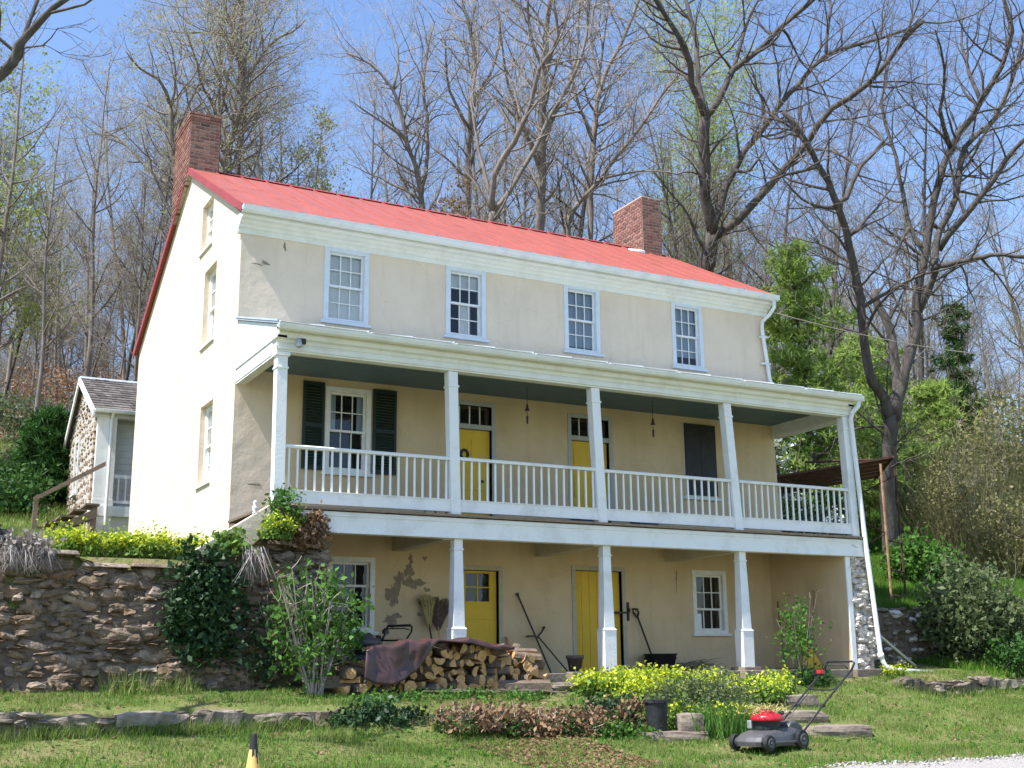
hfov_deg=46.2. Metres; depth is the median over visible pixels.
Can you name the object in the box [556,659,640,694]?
flower clump
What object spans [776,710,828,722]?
stepping stone
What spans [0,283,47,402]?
woodland tree
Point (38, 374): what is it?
woodland tree
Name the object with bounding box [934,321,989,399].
woodland tree
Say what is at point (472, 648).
firewood log
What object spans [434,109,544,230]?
woodland tree
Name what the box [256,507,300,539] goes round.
flower clump
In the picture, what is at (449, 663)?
firewood log
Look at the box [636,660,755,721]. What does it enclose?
herb mound
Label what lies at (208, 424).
window
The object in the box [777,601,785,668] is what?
pole
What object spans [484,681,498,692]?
firewood log
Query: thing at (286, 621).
dry creeper
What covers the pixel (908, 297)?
woodland tree
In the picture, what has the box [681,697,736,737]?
daffodil leaves
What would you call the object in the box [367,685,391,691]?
firewood log
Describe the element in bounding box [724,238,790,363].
woodland tree
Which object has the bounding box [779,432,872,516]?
shrub
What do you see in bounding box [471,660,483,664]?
firewood log
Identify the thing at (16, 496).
bush
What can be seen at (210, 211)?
window
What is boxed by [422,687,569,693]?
stone edging
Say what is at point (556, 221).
woodland tree
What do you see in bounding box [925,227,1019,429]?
woodland tree
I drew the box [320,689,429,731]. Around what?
ivy mound
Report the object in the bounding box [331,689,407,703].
weed clump
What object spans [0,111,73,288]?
woodland tree
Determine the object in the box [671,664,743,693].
flower clump
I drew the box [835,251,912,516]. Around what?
woodland tree
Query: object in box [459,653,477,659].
firewood log
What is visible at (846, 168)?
woodland tree
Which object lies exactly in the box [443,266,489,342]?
window
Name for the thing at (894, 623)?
bank wall
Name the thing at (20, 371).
woodland tree
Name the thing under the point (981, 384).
woodland tree
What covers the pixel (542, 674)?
firewood log
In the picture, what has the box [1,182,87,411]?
woodland tree
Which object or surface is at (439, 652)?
firewood log
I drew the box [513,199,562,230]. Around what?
woodland tree
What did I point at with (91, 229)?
woodland tree
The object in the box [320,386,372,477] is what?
window
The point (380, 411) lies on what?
farmhouse
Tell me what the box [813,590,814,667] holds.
metal rod
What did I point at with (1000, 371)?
woodland tree
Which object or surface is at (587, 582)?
door
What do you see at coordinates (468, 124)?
bare tree
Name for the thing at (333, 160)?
woodland tree
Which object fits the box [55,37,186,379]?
woodland tree
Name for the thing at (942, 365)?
woodland tree
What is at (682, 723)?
stone block
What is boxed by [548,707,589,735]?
weed clump
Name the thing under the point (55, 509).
hill grass
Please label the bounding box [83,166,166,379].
woodland tree
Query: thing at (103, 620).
retaining wall
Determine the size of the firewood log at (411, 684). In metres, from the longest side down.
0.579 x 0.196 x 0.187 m
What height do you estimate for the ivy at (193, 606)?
2.113 m
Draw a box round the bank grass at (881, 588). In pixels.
[868,541,1023,677]
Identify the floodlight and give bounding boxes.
[296,338,305,347]
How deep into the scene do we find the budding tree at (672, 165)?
62.84 m
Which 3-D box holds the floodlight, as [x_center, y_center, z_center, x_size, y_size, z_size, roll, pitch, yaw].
[-3.256,-0.627,18.508,0.117,0.170,0.234,-4,-14,14]
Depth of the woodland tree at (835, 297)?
94.84 m
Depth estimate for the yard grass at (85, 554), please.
17.15 m
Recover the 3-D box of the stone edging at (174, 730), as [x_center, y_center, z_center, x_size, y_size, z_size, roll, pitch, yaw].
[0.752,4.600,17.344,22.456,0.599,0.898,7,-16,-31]
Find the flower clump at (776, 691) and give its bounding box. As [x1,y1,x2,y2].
[726,666,796,702]
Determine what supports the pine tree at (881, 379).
on the ground at (192, 706)
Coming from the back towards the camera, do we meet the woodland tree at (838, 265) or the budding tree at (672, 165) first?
the budding tree at (672, 165)
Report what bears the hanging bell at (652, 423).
hanging from the farmhouse
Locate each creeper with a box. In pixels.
[250,556,307,666]
[261,483,309,543]
[280,499,336,548]
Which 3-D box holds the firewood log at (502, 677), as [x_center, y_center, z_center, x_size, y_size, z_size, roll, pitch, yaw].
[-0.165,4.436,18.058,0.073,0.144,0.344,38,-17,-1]
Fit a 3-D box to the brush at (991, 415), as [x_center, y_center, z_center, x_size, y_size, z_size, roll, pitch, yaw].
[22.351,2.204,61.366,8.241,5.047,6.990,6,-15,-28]
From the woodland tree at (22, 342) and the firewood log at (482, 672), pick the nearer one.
the firewood log at (482, 672)
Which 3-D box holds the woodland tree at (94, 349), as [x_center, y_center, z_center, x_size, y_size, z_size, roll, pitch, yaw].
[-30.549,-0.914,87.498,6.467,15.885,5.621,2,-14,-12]
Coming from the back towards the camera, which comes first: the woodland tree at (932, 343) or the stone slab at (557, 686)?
the woodland tree at (932, 343)
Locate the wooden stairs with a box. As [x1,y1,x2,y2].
[31,461,105,532]
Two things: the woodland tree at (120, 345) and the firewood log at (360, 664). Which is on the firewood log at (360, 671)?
the firewood log at (360, 664)
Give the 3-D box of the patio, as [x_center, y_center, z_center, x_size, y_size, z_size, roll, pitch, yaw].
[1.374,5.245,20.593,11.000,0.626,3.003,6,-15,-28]
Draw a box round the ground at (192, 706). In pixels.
[0,414,1023,767]
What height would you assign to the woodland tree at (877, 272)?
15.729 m
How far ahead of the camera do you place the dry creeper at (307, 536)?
17.89 m
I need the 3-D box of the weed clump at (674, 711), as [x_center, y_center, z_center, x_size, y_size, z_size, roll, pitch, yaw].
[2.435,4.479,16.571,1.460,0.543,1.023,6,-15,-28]
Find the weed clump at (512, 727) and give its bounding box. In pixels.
[499,703,543,735]
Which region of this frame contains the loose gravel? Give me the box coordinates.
[809,753,1023,767]
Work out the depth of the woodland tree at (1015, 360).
81.32 m
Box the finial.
[252,500,257,513]
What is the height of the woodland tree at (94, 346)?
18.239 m
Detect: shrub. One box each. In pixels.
[260,543,374,695]
[569,690,652,729]
[603,691,653,733]
[774,438,806,532]
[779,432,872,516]
[780,451,857,533]
[783,497,861,535]
[870,525,971,585]
[901,551,1023,665]
[978,623,1023,675]
[987,583,1023,648]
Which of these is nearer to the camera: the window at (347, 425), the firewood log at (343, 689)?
the firewood log at (343, 689)
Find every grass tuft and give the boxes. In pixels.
[90,664,170,694]
[142,666,202,693]
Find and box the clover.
[0,671,1023,767]
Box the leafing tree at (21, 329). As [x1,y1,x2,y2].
[0,0,88,356]
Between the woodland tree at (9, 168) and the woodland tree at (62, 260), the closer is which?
the woodland tree at (9, 168)
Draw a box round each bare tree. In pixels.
[0,0,194,157]
[300,0,494,209]
[388,0,564,217]
[391,0,663,224]
[423,0,627,231]
[516,0,774,239]
[588,0,1001,349]
[670,0,1023,564]
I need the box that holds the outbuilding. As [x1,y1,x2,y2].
[63,376,137,535]
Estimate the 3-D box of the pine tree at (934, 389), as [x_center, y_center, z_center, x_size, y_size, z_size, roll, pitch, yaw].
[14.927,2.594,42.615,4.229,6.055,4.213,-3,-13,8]
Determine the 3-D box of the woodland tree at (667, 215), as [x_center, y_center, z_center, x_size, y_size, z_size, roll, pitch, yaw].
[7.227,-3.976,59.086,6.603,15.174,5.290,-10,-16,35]
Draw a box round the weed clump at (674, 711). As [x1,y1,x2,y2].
[643,692,732,728]
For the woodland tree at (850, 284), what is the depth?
62.75 m
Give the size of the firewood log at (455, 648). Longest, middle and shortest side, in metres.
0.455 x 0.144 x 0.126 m
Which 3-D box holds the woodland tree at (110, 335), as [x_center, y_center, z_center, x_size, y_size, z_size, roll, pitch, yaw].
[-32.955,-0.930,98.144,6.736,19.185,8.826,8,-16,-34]
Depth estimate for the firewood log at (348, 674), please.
16.86 m
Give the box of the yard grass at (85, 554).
[0,525,190,559]
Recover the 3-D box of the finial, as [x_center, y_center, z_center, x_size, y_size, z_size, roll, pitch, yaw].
[-3.782,1.810,17.687,0.090,0.200,0.090,6,-15,-28]
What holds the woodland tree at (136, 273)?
on the ground at (192, 706)
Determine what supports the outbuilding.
on the ground at (192, 706)
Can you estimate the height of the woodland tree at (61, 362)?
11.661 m
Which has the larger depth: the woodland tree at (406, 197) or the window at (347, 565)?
the woodland tree at (406, 197)
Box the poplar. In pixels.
[616,0,797,283]
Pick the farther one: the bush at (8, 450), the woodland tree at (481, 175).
the woodland tree at (481, 175)
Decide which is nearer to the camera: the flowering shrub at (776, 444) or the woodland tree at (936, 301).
the flowering shrub at (776, 444)
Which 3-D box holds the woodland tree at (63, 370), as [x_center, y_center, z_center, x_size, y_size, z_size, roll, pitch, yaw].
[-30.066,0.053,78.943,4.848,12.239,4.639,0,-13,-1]
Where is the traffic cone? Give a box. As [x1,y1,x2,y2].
[246,733,259,767]
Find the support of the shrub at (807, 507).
on the ground at (192, 706)
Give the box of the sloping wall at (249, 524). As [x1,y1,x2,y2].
[195,505,270,561]
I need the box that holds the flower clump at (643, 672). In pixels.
[610,660,695,685]
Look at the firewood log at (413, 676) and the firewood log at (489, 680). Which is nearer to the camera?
the firewood log at (413, 676)
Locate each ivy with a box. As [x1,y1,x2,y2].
[151,526,256,679]
[213,600,287,687]
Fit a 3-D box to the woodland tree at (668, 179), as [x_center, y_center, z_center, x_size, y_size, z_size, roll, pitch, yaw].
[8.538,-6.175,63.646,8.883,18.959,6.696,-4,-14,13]
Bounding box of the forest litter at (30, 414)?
[0,410,794,454]
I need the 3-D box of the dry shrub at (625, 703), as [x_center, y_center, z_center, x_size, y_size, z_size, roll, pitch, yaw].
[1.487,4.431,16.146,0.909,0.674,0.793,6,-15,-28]
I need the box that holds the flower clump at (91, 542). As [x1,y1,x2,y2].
[35,517,109,556]
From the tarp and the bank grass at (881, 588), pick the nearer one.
the tarp
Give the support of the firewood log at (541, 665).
on the firewood log at (542, 674)
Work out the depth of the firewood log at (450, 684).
17.55 m
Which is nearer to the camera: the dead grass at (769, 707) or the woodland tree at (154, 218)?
the dead grass at (769, 707)
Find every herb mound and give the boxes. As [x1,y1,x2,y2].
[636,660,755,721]
[685,666,771,710]
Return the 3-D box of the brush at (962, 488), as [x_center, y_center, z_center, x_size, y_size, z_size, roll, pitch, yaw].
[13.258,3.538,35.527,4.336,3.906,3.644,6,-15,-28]
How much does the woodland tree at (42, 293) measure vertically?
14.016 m
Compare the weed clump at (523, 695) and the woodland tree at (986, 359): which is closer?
the weed clump at (523, 695)
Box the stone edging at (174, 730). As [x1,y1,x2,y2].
[0,678,1023,743]
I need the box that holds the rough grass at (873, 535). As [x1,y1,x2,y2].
[831,490,946,550]
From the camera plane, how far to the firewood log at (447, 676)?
17.60 m
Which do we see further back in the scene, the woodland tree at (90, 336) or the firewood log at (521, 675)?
the woodland tree at (90, 336)
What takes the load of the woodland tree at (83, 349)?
on the ground at (192, 706)
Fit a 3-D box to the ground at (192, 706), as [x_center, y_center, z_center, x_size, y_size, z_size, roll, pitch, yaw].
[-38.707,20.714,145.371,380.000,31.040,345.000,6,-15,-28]
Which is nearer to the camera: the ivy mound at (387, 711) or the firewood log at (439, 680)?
the ivy mound at (387, 711)
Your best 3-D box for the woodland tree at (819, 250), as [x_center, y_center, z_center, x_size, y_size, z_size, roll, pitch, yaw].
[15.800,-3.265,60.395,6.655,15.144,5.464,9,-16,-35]
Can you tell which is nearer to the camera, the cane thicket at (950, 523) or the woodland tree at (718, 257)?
the cane thicket at (950, 523)
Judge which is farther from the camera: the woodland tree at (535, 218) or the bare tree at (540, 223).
the woodland tree at (535, 218)
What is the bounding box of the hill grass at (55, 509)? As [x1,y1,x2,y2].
[0,436,123,534]
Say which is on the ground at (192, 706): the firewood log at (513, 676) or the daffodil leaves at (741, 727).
the daffodil leaves at (741, 727)
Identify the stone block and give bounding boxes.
[675,712,704,731]
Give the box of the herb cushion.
[0,527,66,555]
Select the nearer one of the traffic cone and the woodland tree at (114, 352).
the traffic cone
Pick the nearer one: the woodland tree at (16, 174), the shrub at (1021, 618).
the shrub at (1021, 618)
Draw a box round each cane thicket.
[813,366,1023,543]
[815,424,1023,565]
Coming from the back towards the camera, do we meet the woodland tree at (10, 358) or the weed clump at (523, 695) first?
the woodland tree at (10, 358)
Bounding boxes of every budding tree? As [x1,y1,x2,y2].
[15,0,293,251]
[89,0,332,177]
[241,94,351,192]
[432,172,499,222]
[613,127,767,267]
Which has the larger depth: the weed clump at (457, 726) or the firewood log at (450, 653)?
the firewood log at (450, 653)
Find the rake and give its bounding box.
[419,596,448,648]
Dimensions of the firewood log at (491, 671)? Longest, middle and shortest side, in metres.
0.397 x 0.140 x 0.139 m
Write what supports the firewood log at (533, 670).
on the firewood log
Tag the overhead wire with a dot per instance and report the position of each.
(892, 340)
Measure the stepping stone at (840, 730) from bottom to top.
0.218 m
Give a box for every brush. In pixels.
[868,403,1021,528]
[879,435,1022,556]
[913,380,1023,446]
[913,485,1023,577]
[945,427,1023,505]
[951,365,1023,516]
[964,370,1023,445]
[965,406,1023,476]
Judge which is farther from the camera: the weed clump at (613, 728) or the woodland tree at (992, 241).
the woodland tree at (992, 241)
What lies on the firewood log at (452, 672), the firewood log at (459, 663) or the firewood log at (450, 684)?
the firewood log at (459, 663)
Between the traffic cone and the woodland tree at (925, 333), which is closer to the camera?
the traffic cone
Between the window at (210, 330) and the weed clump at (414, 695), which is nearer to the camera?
the weed clump at (414, 695)
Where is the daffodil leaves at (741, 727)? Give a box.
[702,698,771,735]
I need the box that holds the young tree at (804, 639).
[770,590,832,679]
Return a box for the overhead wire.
[773,312,1023,357]
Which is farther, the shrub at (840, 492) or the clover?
the shrub at (840, 492)
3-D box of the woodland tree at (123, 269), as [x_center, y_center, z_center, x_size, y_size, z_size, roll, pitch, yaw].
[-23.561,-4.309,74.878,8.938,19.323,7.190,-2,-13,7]
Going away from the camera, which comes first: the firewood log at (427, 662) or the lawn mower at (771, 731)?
the lawn mower at (771, 731)
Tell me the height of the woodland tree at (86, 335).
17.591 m
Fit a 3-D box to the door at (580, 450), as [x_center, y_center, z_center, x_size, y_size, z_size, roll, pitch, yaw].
[1.488,2.049,23.291,0.848,1.865,0.057,6,-15,-28]
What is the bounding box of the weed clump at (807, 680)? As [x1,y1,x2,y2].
[789,657,834,685]
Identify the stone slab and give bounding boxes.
[497,679,552,694]
[551,682,578,690]
[637,730,709,742]
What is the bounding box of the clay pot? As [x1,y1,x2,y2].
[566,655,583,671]
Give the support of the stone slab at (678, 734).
on the ground at (192, 706)
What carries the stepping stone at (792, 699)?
on the ground at (192, 706)
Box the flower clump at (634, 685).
[603,671,690,705]
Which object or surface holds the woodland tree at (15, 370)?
on the ground at (192, 706)
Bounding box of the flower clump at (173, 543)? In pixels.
[131,528,214,558]
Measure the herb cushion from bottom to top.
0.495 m
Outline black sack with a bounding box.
[0,524,12,547]
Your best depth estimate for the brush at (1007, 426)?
49.72 m
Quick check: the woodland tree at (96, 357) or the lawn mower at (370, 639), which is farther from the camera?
the woodland tree at (96, 357)
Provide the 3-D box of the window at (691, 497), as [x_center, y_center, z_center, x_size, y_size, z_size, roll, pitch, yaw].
[3.787,1.624,24.692,0.900,1.570,0.372,6,-15,-28]
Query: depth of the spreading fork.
21.79 m
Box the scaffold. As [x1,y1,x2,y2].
[777,456,906,600]
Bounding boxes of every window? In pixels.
[69,439,80,497]
[194,404,212,489]
[198,202,213,257]
[198,267,216,351]
[320,246,371,328]
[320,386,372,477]
[326,556,377,634]
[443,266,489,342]
[563,285,604,357]
[671,302,707,372]
[682,423,720,501]
[691,570,731,635]
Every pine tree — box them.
[758,236,946,533]
[783,326,955,514]
[878,375,983,509]
[927,299,1004,455]
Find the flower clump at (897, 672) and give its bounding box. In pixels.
[879,659,916,678]
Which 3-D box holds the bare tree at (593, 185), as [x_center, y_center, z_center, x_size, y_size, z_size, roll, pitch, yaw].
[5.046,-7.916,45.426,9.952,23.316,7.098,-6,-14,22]
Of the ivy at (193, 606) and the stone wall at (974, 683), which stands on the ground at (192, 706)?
the stone wall at (974, 683)
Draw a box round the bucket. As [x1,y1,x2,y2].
[643,689,668,731]
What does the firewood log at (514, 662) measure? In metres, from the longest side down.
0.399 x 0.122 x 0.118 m
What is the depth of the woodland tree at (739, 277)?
59.20 m
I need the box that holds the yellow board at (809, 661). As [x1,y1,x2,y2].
[802,643,823,668]
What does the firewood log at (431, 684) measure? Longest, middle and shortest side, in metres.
0.557 x 0.175 x 0.135 m
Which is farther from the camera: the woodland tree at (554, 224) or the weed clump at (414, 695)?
the woodland tree at (554, 224)
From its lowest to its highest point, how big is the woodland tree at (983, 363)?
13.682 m
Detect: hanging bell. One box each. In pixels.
[525,404,529,423]
[650,404,655,436]
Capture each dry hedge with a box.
[426,687,532,732]
[493,695,589,736]
[547,694,627,736]
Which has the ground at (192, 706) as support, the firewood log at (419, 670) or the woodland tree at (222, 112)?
the woodland tree at (222, 112)
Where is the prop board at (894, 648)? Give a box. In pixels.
[872,628,915,666]
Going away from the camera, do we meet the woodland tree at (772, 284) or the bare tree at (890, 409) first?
the bare tree at (890, 409)
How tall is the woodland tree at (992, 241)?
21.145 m
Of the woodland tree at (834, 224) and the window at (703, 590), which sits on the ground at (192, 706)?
the woodland tree at (834, 224)
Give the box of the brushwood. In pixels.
[674,658,722,670]
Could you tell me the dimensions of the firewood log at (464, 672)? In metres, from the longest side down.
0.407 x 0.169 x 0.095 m
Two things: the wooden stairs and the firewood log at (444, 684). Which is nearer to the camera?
the firewood log at (444, 684)
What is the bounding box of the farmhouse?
[128,111,931,686]
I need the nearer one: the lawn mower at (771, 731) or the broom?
the lawn mower at (771, 731)
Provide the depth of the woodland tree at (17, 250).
42.98 m
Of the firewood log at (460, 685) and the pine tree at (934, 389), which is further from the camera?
the pine tree at (934, 389)
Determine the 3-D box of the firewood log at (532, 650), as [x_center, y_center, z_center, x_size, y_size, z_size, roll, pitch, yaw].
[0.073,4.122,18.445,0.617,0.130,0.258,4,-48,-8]
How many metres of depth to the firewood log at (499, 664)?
17.98 m
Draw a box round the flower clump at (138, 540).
[99,520,174,558]
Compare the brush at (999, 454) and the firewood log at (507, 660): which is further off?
the brush at (999, 454)
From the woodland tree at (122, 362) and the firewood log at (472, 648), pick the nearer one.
the firewood log at (472, 648)
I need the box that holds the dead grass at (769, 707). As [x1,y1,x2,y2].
[734,701,806,717]
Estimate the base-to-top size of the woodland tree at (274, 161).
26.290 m
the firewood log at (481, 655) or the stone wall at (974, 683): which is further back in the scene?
the stone wall at (974, 683)
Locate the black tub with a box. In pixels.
[643,653,677,671]
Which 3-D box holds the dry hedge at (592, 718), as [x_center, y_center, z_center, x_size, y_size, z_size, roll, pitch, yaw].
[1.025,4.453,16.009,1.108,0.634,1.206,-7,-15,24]
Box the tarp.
[342,637,514,684]
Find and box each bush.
[0,354,91,409]
[0,379,71,441]
[0,401,70,505]
[0,427,26,465]
[0,454,57,514]
[51,388,73,417]
[53,355,137,410]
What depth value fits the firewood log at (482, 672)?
17.85 m
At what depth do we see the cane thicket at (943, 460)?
38.87 m
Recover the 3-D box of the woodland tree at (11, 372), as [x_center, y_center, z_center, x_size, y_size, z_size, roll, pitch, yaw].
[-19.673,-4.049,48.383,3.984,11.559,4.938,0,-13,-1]
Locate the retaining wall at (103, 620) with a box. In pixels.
[0,540,298,693]
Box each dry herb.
[0,545,69,575]
[232,546,277,591]
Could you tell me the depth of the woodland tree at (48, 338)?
67.53 m
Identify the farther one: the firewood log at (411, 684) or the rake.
the rake
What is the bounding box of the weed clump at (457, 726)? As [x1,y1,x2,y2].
[431,704,488,733]
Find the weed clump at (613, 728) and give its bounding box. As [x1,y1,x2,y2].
[584,710,660,739]
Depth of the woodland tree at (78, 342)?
64.15 m
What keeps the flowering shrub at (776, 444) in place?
on the ground at (192, 706)
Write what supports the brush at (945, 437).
on the ground at (192, 706)
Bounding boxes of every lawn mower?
[334,624,412,665]
[729,660,854,751]
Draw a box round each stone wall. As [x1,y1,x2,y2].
[0,708,339,739]
[890,676,1023,696]
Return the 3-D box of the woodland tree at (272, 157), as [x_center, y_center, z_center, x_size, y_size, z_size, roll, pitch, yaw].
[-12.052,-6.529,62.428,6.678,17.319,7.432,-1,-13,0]
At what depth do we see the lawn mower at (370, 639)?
18.96 m
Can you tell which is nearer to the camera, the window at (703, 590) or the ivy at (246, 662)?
the ivy at (246, 662)
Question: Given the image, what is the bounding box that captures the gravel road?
[835,755,1023,767]
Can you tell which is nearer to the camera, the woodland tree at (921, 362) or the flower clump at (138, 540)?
the flower clump at (138, 540)
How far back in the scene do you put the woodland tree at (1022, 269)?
60.41 m
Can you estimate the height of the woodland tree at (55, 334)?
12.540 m
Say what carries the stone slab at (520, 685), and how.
on the ground at (192, 706)
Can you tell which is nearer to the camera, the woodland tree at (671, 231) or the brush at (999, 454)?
the brush at (999, 454)
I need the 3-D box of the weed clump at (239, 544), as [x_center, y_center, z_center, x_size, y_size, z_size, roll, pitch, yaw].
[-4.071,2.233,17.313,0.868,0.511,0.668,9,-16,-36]
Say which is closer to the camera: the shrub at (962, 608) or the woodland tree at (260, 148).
the shrub at (962, 608)
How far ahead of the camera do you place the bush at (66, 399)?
44.72 m
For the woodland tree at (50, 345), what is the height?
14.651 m
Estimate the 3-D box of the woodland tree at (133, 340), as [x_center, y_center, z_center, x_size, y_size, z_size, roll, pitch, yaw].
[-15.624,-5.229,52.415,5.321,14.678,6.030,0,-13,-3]
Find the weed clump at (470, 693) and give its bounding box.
[432,679,499,698]
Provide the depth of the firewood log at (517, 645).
18.52 m
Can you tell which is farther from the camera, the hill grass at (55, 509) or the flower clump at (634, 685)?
the hill grass at (55, 509)
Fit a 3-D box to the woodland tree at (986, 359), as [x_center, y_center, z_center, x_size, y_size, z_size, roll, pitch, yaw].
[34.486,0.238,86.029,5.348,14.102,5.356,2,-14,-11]
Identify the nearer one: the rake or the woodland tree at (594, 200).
the rake
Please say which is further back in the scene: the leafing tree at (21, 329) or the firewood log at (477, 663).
the leafing tree at (21, 329)
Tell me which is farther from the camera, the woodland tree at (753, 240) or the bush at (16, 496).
the woodland tree at (753, 240)
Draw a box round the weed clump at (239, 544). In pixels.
[209,526,260,556]
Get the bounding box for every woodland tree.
[0,0,106,315]
[0,19,49,259]
[0,78,125,414]
[0,96,64,289]
[0,101,90,407]
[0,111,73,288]
[0,131,95,426]
[0,143,41,349]
[0,160,82,412]
[0,181,45,370]
[0,251,70,399]
[0,265,71,394]
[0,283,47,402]
[0,293,39,388]
[0,294,71,397]
[0,302,32,409]
[0,308,64,411]
[0,320,34,409]
[0,329,44,407]
[0,350,33,410]
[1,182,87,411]
[1,260,82,401]
[2,209,86,380]
[6,134,113,400]
[6,288,66,400]
[9,310,58,401]
[11,15,179,376]
[11,151,111,393]
[13,164,117,405]
[15,234,115,400]
[17,224,101,403]
[17,313,74,405]
[22,300,89,405]
[37,252,126,389]
[38,94,152,371]
[39,262,103,408]
[40,211,118,406]
[51,155,138,337]
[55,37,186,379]
[61,251,129,394]
[63,108,171,381]
[63,229,148,376]
[63,270,119,395]
[63,283,126,398]
[70,310,118,378]
[73,279,134,396]
[74,177,164,363]
[77,274,132,380]
[80,98,185,373]
[83,115,174,380]
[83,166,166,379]
[86,145,175,353]
[90,0,319,208]
[91,252,161,379]
[95,195,169,379]
[95,302,133,378]
[101,171,172,325]
[103,174,171,332]
[105,0,344,202]
[106,0,345,172]
[108,57,212,326]
[115,194,168,340]
[119,101,212,323]
[134,0,344,188]
[160,105,285,213]
[206,1,343,192]
[233,122,304,179]
[237,119,274,178]
[244,64,360,188]
[277,52,423,206]
[282,106,377,195]
[315,33,457,211]
[363,67,511,218]
[426,54,594,236]
[427,36,567,231]
[428,102,504,219]
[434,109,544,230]
[440,105,532,224]
[452,73,599,233]
[464,0,703,247]
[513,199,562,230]
[522,180,606,238]
[531,136,610,236]
[532,185,585,230]
[545,131,639,242]
[558,157,630,240]
[561,193,615,241]
[598,50,751,272]
[600,106,747,273]
[640,99,738,274]
[651,168,697,262]
[656,149,696,257]
[661,191,788,367]
[666,129,791,287]
[677,27,877,373]
[679,194,802,287]
[717,176,846,392]
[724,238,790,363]
[739,221,805,370]
[752,31,914,457]
[755,269,811,452]
[767,274,792,451]
[772,238,855,355]
[779,249,842,438]
[782,119,920,391]
[787,172,910,367]
[787,250,870,381]
[789,169,879,363]
[804,26,1019,402]
[807,227,897,379]
[816,240,873,350]
[826,145,977,518]
[826,238,875,379]
[834,186,933,388]
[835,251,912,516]
[842,242,936,383]
[866,266,905,365]
[867,213,996,407]
[883,223,965,384]
[885,303,954,431]
[886,274,945,380]
[890,189,1023,400]
[892,292,951,402]
[897,249,1009,416]
[904,278,968,399]
[913,201,1023,461]
[924,294,974,403]
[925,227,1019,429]
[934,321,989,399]
[936,136,1023,356]
[936,261,1023,459]
[947,310,1004,409]
[949,298,1022,434]
[956,154,1023,381]
[960,282,1016,401]
[970,287,1023,416]
[970,319,1021,432]
[971,216,1023,409]
[978,299,1023,441]
[992,301,1023,405]
[1000,314,1023,411]
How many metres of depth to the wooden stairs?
27.24 m
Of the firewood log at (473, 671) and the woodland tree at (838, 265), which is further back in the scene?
the woodland tree at (838, 265)
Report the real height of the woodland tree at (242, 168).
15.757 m
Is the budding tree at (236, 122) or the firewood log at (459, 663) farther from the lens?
the budding tree at (236, 122)
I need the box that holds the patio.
[301,669,889,690]
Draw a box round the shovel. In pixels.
[632,608,651,653]
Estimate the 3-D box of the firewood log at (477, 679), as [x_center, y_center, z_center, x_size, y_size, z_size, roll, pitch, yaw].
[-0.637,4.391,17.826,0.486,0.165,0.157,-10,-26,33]
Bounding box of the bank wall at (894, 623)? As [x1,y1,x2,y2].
[870,607,965,663]
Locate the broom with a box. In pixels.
[417,593,435,638]
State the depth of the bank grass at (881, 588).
26.78 m
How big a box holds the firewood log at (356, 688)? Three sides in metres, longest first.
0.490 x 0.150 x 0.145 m
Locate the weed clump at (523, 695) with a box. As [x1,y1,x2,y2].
[500,682,551,700]
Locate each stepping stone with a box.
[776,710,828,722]
[777,694,819,707]
[802,724,872,736]
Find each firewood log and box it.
[331,685,349,694]
[335,668,355,679]
[339,666,364,676]
[340,676,361,682]
[345,661,364,667]
[349,684,367,693]
[354,677,371,688]
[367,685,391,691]
[388,683,403,691]
[403,681,416,693]
[405,672,416,680]
[412,671,426,681]
[415,682,425,688]
[416,666,422,673]
[416,682,439,692]
[419,677,446,685]
[422,656,431,666]
[422,671,436,679]
[423,664,436,672]
[430,650,452,659]
[431,658,444,665]
[432,647,448,657]
[433,667,442,675]
[435,672,453,680]
[437,659,456,666]
[440,681,446,687]
[442,660,463,667]
[443,669,457,675]
[446,683,456,688]
[449,644,474,652]
[451,645,459,652]
[453,652,459,659]
[454,675,464,682]
[455,669,469,675]
[455,682,466,693]
[457,643,486,650]
[458,659,473,665]
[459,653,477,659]
[460,643,470,655]
[464,675,484,684]
[469,666,478,676]
[470,650,486,661]
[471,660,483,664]
[474,660,504,669]
[474,663,485,669]
[475,645,490,656]
[477,669,486,676]
[477,673,493,685]
[478,668,497,675]
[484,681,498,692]
[485,654,496,663]
[490,643,506,655]
[495,656,511,665]
[496,650,507,657]
[497,666,513,675]
[498,675,504,679]
[505,673,517,679]
[508,643,520,657]
[508,648,536,653]
[508,658,518,665]
[512,651,541,662]
[513,666,519,674]
[518,672,524,678]
[519,655,545,669]
[523,660,532,670]
[524,673,532,679]
[526,655,534,663]
[529,662,538,676]
[531,669,548,679]
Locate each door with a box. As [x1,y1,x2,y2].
[459,429,489,515]
[463,570,496,643]
[572,441,608,521]
[575,571,629,671]
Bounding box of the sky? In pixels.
[0,0,1023,444]
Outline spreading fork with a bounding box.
[516,593,567,672]
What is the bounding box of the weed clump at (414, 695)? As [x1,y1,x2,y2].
[362,686,434,700]
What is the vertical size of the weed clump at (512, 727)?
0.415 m

